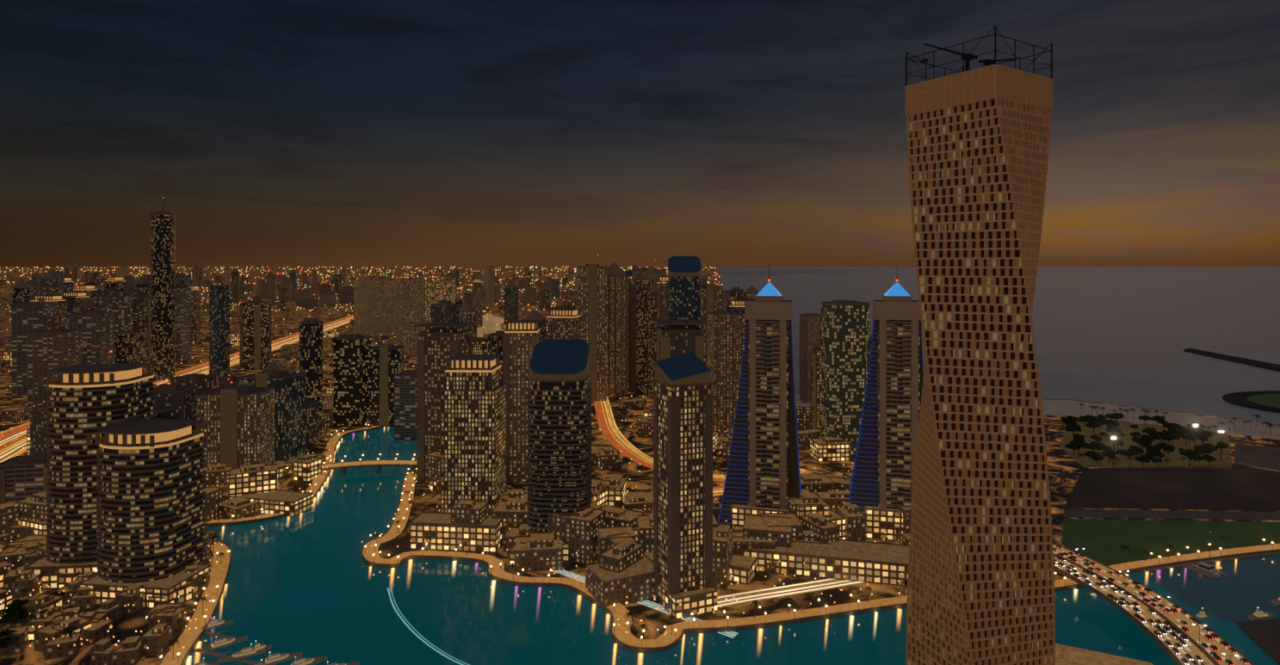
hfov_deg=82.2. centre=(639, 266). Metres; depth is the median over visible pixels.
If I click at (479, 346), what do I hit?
tower
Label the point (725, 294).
tower
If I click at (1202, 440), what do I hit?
tree
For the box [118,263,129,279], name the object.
tower
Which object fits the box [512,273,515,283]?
tower
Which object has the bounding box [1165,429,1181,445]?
tree
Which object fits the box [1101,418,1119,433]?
tree
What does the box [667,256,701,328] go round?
tower
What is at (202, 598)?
palm
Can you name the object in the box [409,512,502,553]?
building
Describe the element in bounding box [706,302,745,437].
tower
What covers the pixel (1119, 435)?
tree
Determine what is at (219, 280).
tower
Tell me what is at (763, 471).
stepped tower
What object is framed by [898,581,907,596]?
palm
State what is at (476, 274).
tower
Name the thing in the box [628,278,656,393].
tower
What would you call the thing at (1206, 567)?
sailboat
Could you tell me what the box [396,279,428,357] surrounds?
tower
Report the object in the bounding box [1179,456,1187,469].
palm
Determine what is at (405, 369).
city lights
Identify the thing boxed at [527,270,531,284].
tower
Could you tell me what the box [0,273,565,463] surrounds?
highway road
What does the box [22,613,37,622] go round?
palm
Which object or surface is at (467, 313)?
tower
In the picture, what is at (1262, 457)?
dirt lot
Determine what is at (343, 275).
tower
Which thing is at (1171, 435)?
tree
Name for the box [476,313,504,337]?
building
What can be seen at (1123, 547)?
palm
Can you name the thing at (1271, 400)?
island lawn
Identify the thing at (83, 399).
round tower
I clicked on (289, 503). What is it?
podium
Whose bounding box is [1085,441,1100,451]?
tree
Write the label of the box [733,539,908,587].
building
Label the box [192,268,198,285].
tower
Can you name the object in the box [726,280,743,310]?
tower
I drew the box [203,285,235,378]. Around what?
tower
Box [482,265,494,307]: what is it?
tower
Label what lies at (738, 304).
tower
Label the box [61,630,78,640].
palm
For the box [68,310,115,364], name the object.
tower
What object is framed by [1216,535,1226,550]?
palm
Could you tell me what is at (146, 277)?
tower
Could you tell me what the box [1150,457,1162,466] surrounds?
tree
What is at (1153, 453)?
tree
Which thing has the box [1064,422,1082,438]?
tree
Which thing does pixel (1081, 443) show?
tree
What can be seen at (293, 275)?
tower
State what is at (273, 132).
sky
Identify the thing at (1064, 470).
ground
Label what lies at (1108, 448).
tree
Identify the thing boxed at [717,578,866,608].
shore road
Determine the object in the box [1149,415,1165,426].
tree
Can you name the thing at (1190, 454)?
tree
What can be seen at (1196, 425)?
park floodlights
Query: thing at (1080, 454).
palm
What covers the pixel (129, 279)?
tower
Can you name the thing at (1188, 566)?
jetties
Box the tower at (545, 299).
[538,288,550,309]
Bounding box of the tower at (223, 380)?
[218,375,239,387]
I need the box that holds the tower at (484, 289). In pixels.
[481,286,486,311]
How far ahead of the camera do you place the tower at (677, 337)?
747.42 m
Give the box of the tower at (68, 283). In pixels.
[64,278,74,292]
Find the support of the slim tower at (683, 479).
on the ground at (1064, 470)
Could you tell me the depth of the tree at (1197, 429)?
884.66 m
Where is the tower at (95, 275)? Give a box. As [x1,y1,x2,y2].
[91,272,98,281]
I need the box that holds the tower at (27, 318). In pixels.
[11,302,55,398]
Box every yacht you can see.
[194,658,219,664]
[201,617,233,630]
[201,636,247,654]
[217,644,265,664]
[253,641,272,651]
[254,651,302,664]
[254,661,275,664]
[290,655,327,664]
[327,661,359,664]
[1194,607,1209,620]
[1248,607,1274,620]
[1270,597,1279,605]
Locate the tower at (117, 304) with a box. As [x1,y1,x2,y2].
[96,294,130,332]
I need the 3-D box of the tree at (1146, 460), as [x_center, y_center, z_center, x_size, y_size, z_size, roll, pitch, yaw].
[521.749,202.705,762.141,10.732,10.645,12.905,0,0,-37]
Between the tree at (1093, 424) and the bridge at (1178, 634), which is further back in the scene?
the tree at (1093, 424)
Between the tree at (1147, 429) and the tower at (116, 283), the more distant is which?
the tower at (116, 283)
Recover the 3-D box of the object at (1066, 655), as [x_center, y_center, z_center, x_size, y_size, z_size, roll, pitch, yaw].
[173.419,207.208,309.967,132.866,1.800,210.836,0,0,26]
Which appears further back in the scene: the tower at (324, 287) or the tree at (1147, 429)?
the tower at (324, 287)
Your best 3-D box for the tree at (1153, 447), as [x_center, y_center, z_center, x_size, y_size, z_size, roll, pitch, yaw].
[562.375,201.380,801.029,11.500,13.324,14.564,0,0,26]
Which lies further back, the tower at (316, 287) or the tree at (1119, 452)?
the tower at (316, 287)
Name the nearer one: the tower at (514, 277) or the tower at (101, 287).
the tower at (101, 287)
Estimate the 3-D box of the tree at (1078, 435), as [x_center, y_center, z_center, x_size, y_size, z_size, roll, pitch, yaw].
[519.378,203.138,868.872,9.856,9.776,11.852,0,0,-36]
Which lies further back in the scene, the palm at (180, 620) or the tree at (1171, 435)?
the tree at (1171, 435)
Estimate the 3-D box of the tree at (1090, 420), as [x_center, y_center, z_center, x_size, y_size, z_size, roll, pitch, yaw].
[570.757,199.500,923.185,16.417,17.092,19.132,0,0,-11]
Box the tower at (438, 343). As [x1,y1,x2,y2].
[411,321,477,482]
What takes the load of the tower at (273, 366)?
on the ground at (1064, 470)
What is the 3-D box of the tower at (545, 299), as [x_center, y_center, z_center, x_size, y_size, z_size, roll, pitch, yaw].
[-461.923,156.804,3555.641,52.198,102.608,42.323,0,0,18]
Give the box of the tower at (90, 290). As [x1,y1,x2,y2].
[71,284,98,302]
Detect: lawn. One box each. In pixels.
[1061,519,1279,575]
[1247,394,1279,408]
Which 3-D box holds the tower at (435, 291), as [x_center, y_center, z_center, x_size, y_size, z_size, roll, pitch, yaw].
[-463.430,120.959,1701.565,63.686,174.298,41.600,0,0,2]
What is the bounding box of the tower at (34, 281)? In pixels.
[30,272,42,297]
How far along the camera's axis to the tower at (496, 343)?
941.94 m
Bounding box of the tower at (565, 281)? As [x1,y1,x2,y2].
[562,277,568,284]
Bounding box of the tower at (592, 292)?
[577,256,607,401]
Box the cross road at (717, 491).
[625,486,724,495]
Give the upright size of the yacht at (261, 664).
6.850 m
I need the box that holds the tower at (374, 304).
[353,278,399,336]
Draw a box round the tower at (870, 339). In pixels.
[869,334,872,357]
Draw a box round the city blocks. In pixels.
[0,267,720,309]
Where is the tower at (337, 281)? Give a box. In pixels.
[333,273,341,293]
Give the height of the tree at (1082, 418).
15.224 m
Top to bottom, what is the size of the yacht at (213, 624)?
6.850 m
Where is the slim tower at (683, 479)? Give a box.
[653,352,712,606]
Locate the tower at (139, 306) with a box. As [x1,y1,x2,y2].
[128,284,150,359]
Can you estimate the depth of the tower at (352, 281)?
8203.70 m
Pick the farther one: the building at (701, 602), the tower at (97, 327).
the tower at (97, 327)
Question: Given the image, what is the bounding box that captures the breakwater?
[1183,347,1279,371]
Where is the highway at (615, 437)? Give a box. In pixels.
[593,395,813,482]
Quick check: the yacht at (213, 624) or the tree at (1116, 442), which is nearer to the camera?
the yacht at (213, 624)
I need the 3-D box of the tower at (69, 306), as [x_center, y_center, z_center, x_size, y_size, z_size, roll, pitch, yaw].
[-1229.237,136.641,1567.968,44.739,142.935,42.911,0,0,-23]
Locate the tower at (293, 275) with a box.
[289,268,296,290]
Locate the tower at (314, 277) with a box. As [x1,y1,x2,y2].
[312,271,316,284]
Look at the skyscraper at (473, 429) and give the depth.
565.01 m
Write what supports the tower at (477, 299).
on the ground at (1064, 470)
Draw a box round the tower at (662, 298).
[656,276,667,333]
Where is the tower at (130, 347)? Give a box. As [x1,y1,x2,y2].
[114,322,147,372]
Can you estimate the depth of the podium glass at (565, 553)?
516.43 m
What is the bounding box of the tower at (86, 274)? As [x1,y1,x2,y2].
[84,272,89,276]
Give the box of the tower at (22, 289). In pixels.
[12,280,33,303]
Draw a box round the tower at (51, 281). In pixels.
[38,269,64,295]
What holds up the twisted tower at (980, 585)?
on the ground at (1064, 470)
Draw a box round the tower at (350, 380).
[333,333,371,427]
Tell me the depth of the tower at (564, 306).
1299.02 m
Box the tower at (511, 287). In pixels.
[504,279,519,321]
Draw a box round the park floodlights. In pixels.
[1110,424,1223,468]
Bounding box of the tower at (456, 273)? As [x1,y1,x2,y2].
[453,268,459,286]
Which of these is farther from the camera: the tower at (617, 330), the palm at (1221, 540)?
the tower at (617, 330)
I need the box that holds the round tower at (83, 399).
[37,351,156,564]
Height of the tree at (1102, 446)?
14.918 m
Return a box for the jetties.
[193,551,1279,664]
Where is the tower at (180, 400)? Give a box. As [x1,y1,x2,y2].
[153,383,197,430]
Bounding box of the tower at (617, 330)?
[606,261,628,395]
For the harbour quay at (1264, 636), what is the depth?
411.56 m
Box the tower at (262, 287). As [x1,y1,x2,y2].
[257,278,266,297]
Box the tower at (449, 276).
[444,272,456,298]
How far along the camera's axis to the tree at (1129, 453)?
778.71 m
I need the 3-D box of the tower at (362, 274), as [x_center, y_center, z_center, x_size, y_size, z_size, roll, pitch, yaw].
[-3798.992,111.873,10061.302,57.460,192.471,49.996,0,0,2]
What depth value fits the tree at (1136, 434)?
875.89 m
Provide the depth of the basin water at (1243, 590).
475.01 m
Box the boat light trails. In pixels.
[387,569,738,664]
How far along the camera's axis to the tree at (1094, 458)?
763.71 m
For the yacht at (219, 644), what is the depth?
398.98 m
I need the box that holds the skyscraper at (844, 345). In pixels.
[820,300,869,458]
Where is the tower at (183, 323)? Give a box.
[175,278,193,364]
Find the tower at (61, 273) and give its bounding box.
[55,271,63,277]
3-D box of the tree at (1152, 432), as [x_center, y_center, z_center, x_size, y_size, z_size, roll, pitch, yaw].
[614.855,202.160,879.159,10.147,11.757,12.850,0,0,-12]
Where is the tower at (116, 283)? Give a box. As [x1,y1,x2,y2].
[105,277,125,296]
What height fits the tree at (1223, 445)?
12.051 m
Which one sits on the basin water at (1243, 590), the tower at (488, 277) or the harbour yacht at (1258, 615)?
the harbour yacht at (1258, 615)
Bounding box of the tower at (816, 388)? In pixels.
[810,346,821,430]
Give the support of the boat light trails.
on the marina water at (310, 584)
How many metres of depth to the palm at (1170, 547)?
517.14 m
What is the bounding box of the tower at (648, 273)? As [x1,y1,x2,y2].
[632,267,666,279]
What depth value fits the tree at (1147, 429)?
887.71 m
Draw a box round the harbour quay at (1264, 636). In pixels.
[1236,619,1279,664]
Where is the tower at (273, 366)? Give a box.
[261,361,281,371]
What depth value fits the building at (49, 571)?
472.85 m
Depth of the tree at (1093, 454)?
776.08 m
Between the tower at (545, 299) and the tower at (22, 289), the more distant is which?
the tower at (545, 299)
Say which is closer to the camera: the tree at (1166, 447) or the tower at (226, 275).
the tree at (1166, 447)
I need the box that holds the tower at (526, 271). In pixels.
[525,266,528,276]
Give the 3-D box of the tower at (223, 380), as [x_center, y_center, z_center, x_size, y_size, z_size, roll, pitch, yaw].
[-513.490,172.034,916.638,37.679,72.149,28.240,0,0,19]
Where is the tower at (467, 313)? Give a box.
[459,302,476,337]
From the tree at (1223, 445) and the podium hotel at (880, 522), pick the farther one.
the tree at (1223, 445)
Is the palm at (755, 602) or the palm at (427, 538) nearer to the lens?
the palm at (755, 602)
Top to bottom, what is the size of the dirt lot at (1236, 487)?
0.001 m
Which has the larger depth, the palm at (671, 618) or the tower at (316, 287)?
the tower at (316, 287)
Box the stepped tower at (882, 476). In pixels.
[848,276,924,512]
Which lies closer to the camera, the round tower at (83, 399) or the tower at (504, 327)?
the round tower at (83, 399)
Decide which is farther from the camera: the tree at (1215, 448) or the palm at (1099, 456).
the tree at (1215, 448)
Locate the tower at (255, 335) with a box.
[239,300,271,370]
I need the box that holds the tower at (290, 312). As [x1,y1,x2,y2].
[284,300,296,324]
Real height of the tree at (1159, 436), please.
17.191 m
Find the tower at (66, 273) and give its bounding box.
[63,266,69,278]
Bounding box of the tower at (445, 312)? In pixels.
[425,293,464,331]
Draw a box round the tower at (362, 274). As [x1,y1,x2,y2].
[360,268,364,278]
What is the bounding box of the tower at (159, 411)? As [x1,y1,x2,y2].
[153,408,173,419]
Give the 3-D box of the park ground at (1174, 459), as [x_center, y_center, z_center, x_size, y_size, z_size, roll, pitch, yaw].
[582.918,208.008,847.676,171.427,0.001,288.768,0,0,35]
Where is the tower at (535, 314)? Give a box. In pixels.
[525,309,546,341]
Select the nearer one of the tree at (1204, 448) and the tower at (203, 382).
the tree at (1204, 448)
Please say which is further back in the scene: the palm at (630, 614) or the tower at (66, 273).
the tower at (66, 273)
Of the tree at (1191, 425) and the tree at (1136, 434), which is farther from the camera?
the tree at (1191, 425)
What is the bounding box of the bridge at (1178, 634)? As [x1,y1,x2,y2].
[1052,544,1254,664]
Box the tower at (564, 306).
[550,299,575,309]
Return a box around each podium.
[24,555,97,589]
[78,563,210,608]
[222,489,313,517]
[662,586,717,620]
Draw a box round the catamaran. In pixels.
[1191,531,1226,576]
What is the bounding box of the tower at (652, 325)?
[647,273,666,399]
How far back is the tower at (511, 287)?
1893.74 m
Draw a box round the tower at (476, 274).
[472,270,480,278]
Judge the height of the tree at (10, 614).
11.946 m
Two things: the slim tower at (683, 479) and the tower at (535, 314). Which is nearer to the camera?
the slim tower at (683, 479)
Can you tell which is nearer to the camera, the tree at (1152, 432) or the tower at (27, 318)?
the tree at (1152, 432)
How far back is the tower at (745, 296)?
1469.38 m
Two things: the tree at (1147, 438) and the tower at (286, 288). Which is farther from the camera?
the tower at (286, 288)
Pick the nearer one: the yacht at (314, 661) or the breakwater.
the yacht at (314, 661)
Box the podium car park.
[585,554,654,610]
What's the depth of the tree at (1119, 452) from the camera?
793.69 m
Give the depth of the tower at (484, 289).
3350.49 m
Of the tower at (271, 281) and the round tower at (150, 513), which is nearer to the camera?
the round tower at (150, 513)
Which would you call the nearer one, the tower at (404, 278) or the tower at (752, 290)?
the tower at (752, 290)
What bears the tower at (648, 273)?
on the ground at (1064, 470)
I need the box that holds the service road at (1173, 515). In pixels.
[1063,509,1279,520]
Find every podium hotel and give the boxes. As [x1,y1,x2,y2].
[730,504,789,530]
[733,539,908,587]
[865,506,902,541]
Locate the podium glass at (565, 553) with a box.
[562,543,570,562]
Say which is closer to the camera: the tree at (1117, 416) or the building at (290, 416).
the building at (290, 416)
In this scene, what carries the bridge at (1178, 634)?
on the ground at (1064, 470)
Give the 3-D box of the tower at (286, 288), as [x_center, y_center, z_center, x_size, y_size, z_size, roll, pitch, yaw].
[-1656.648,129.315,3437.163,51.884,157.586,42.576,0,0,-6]
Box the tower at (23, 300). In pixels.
[18,297,34,302]
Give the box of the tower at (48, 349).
[27,319,82,407]
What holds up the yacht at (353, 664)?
on the marina water at (310, 584)
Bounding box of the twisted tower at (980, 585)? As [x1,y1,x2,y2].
[905,25,1055,664]
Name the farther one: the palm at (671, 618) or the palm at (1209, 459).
the palm at (1209, 459)
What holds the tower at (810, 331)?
on the ground at (1064, 470)
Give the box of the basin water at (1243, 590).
[1140,554,1279,624]
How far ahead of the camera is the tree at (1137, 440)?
837.84 m
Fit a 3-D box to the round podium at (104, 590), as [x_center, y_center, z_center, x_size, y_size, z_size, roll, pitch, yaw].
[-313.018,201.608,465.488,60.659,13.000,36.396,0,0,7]
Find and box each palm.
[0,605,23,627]
[0,629,18,648]
[4,599,30,610]
[17,588,30,601]
[18,610,29,625]
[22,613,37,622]
[35,608,51,619]
[49,592,64,599]
[60,625,77,636]
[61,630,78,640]
[166,639,179,660]
[175,618,186,636]
[197,597,207,615]
[208,535,219,553]
[214,508,223,521]
[216,552,226,564]
[421,537,431,550]
[507,563,518,578]
[623,612,636,630]
[637,624,647,632]
[667,615,677,635]
[748,599,761,618]
[782,598,791,606]
[863,587,871,602]
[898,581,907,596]
[1076,453,1086,469]
[1096,454,1106,469]
[1119,544,1131,562]
[1164,544,1175,558]
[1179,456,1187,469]
[1205,457,1216,469]
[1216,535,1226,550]
[1251,414,1261,426]
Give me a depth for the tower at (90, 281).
1714.19 m
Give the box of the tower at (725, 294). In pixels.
[721,290,729,310]
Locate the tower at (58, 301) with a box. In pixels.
[30,295,66,329]
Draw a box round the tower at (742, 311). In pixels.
[729,309,746,327]
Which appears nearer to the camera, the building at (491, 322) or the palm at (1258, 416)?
the palm at (1258, 416)
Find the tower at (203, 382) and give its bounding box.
[167,361,218,394]
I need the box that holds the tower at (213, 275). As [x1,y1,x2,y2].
[210,273,217,279]
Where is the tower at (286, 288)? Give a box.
[278,277,294,310]
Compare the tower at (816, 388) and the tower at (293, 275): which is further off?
the tower at (293, 275)
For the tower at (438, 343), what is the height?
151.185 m
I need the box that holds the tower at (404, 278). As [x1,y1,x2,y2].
[397,276,410,279]
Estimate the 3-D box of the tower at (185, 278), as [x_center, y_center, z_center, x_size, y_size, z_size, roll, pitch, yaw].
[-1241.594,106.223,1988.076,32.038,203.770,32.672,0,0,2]
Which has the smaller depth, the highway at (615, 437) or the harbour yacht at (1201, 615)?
the harbour yacht at (1201, 615)
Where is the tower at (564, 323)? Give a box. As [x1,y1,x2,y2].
[547,300,581,340]
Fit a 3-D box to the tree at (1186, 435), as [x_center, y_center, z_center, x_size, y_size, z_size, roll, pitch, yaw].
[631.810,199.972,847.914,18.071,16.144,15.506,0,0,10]
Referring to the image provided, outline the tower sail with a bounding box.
[624,271,632,277]
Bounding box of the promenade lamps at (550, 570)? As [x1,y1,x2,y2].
[159,430,1273,664]
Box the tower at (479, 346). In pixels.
[472,331,488,354]
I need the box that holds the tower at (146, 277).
[142,272,150,284]
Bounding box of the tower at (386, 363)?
[367,333,404,427]
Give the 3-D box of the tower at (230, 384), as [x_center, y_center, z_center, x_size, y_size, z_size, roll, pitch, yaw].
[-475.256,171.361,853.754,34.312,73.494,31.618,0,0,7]
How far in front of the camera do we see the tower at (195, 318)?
1935.43 m
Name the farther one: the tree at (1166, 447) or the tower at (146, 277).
the tower at (146, 277)
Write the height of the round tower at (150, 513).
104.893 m
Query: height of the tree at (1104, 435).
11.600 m
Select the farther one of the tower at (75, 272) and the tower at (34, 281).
the tower at (75, 272)
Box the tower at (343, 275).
[341,266,346,283]
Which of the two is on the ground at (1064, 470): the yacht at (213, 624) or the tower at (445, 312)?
the tower at (445, 312)
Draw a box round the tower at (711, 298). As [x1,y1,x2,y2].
[701,284,722,365]
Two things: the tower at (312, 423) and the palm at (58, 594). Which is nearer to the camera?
the palm at (58, 594)
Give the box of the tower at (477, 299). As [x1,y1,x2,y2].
[471,278,482,327]
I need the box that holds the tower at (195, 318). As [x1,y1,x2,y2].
[187,285,201,345]
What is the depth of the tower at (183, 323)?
1566.77 m
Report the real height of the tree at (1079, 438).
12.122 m
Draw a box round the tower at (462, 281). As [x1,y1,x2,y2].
[460,278,464,284]
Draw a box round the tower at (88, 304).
[76,297,95,313]
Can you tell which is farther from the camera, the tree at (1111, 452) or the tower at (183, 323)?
the tower at (183, 323)
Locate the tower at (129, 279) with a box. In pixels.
[124,275,135,296]
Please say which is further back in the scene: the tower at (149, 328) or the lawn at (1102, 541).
the tower at (149, 328)
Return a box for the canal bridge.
[282,454,416,476]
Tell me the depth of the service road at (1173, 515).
612.93 m
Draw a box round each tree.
[1059,415,1078,423]
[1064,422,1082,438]
[1064,442,1081,456]
[1069,439,1087,453]
[1073,433,1084,438]
[1073,436,1084,441]
[1077,415,1089,427]
[1082,451,1091,462]
[1085,421,1102,433]
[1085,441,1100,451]
[1086,417,1101,431]
[1087,451,1101,462]
[1089,434,1103,442]
[1090,454,1105,465]
[1093,414,1105,420]
[1093,442,1106,452]
[1099,432,1111,441]
[1100,451,1115,463]
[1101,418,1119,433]
[1102,445,1112,451]
[1104,450,1116,461]
[1106,426,1121,436]
[1106,436,1123,450]
[1108,413,1124,421]
[1111,432,1125,437]
[1116,449,1125,458]
[1122,450,1137,457]
[1127,445,1142,459]
[1129,432,1140,437]
[1130,424,1137,431]
[1131,436,1144,446]
[1135,456,1150,466]
[1138,415,1150,425]
[1138,452,1153,464]
[1139,442,1150,451]
[1140,434,1155,441]
[1141,434,1154,441]
[1142,427,1156,432]
[1145,430,1157,435]
[1145,449,1163,464]
[1147,445,1161,457]
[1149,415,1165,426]
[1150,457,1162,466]
[1151,432,1168,443]
[1156,442,1174,457]
[1157,420,1168,428]
[1159,429,1180,445]
[1163,422,1177,429]
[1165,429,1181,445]
[1178,447,1202,466]
[1179,432,1194,445]
[1181,426,1196,443]
[1186,423,1202,428]
[1189,426,1202,438]
[1192,421,1205,428]
[1193,430,1212,445]
[1193,445,1213,460]
[1196,437,1208,444]
[1202,454,1216,465]
[1205,445,1219,451]
[1216,441,1228,452]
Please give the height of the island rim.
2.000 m
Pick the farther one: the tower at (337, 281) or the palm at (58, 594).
the tower at (337, 281)
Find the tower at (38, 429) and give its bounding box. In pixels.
[29,401,49,454]
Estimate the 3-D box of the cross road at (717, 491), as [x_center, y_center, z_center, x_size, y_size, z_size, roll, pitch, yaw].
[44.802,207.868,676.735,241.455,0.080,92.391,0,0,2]
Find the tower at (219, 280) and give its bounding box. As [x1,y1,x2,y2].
[214,275,223,284]
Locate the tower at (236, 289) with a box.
[231,268,240,303]
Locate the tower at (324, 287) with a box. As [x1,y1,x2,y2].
[320,284,330,291]
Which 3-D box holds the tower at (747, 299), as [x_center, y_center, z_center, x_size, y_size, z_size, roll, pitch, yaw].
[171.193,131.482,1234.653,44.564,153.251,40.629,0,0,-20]
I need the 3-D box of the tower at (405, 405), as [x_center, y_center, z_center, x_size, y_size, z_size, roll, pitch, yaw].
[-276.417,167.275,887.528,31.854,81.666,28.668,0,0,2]
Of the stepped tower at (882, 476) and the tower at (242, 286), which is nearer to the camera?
the stepped tower at (882, 476)
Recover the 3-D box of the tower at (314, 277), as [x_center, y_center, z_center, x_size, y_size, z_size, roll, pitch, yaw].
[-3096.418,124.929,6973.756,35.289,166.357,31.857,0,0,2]
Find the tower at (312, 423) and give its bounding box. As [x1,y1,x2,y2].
[306,400,320,449]
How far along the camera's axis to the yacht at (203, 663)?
377.06 m
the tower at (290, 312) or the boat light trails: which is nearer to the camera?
the boat light trails
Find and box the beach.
[794,394,1279,439]
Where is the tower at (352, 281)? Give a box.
[351,278,356,284]
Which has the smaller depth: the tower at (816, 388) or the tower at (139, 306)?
the tower at (816, 388)
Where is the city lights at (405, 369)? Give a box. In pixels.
[0,265,909,649]
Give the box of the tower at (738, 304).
[728,300,746,311]
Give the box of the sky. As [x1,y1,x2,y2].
[0,0,1279,266]
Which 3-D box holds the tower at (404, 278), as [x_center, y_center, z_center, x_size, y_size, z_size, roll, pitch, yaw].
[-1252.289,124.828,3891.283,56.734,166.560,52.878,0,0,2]
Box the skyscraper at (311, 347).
[298,317,323,413]
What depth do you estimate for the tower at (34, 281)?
4324.84 m
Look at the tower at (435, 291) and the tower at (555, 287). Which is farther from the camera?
the tower at (555, 287)
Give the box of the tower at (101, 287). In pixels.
[90,284,104,302]
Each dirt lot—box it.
[1063,464,1279,511]
[1234,444,1279,470]
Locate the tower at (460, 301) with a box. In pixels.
[455,298,464,307]
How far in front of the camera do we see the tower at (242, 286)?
5277.31 m
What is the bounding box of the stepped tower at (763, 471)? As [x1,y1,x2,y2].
[717,262,801,527]
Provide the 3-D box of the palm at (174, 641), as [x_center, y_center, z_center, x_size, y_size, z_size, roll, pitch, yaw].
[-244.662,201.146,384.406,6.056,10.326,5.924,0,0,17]
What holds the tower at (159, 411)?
on the ground at (1064, 470)
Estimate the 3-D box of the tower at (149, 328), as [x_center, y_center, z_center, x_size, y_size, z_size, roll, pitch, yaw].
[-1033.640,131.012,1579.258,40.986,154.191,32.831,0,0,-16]
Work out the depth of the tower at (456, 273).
7663.61 m
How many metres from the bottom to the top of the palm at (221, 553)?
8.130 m
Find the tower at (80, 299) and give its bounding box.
[59,290,89,313]
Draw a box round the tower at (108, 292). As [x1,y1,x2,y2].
[95,288,119,310]
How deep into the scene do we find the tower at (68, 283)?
1773.67 m
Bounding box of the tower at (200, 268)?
[195,265,202,279]
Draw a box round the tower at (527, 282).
[525,276,530,292]
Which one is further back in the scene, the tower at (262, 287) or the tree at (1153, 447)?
the tower at (262, 287)
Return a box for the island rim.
[1222,390,1279,413]
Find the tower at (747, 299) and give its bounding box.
[723,297,754,300]
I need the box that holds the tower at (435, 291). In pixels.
[425,280,455,328]
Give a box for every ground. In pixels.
[0,266,1279,664]
[1059,417,1232,469]
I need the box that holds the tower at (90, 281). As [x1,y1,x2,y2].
[82,279,101,285]
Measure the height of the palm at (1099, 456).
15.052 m
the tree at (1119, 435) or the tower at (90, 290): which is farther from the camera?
the tower at (90, 290)
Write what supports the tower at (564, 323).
on the ground at (1064, 470)
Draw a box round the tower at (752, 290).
[744,284,759,298]
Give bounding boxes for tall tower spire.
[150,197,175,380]
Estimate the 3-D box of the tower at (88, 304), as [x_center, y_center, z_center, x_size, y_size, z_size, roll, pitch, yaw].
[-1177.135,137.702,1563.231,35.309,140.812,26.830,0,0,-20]
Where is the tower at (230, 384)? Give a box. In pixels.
[216,382,237,388]
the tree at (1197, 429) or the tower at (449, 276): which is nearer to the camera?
the tree at (1197, 429)
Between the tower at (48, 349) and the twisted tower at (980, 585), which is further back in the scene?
the tower at (48, 349)
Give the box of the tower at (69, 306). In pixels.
[61,296,76,329]
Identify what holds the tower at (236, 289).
on the ground at (1064, 470)
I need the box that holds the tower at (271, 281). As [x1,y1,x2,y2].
[265,272,277,301]
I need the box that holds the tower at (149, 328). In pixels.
[146,291,150,359]
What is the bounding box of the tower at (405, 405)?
[394,370,416,440]
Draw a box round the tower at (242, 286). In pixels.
[230,279,244,295]
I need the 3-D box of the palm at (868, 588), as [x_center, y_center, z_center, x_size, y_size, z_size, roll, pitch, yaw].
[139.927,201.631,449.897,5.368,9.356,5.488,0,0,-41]
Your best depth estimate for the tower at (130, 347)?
1358.05 m
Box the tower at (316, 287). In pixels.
[312,284,321,295]
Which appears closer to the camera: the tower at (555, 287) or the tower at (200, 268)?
the tower at (555, 287)
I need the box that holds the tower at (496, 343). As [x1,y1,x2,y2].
[488,320,507,382]
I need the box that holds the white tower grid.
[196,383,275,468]
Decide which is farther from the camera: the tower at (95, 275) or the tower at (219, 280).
the tower at (219, 280)
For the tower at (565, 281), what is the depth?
8342.44 m
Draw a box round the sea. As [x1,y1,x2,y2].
[716,266,1279,425]
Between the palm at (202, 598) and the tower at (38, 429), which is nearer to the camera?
the palm at (202, 598)
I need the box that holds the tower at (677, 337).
[652,320,708,362]
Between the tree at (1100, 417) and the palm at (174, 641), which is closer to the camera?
the palm at (174, 641)
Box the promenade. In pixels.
[160,425,1279,664]
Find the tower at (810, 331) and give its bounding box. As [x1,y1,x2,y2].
[799,313,821,402]
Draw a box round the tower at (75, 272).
[72,266,77,282]
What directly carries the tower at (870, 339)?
on the ground at (1064, 470)
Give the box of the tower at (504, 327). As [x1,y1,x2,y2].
[500,323,508,330]
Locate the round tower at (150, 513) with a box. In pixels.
[86,418,206,583]
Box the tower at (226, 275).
[223,265,230,290]
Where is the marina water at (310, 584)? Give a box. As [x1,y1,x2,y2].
[184,426,1278,664]
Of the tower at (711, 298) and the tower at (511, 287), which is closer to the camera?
the tower at (711, 298)
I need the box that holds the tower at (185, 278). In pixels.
[175,273,191,286]
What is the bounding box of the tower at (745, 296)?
[727,292,750,298]
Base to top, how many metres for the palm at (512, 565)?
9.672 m
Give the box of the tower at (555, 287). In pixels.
[550,277,559,298]

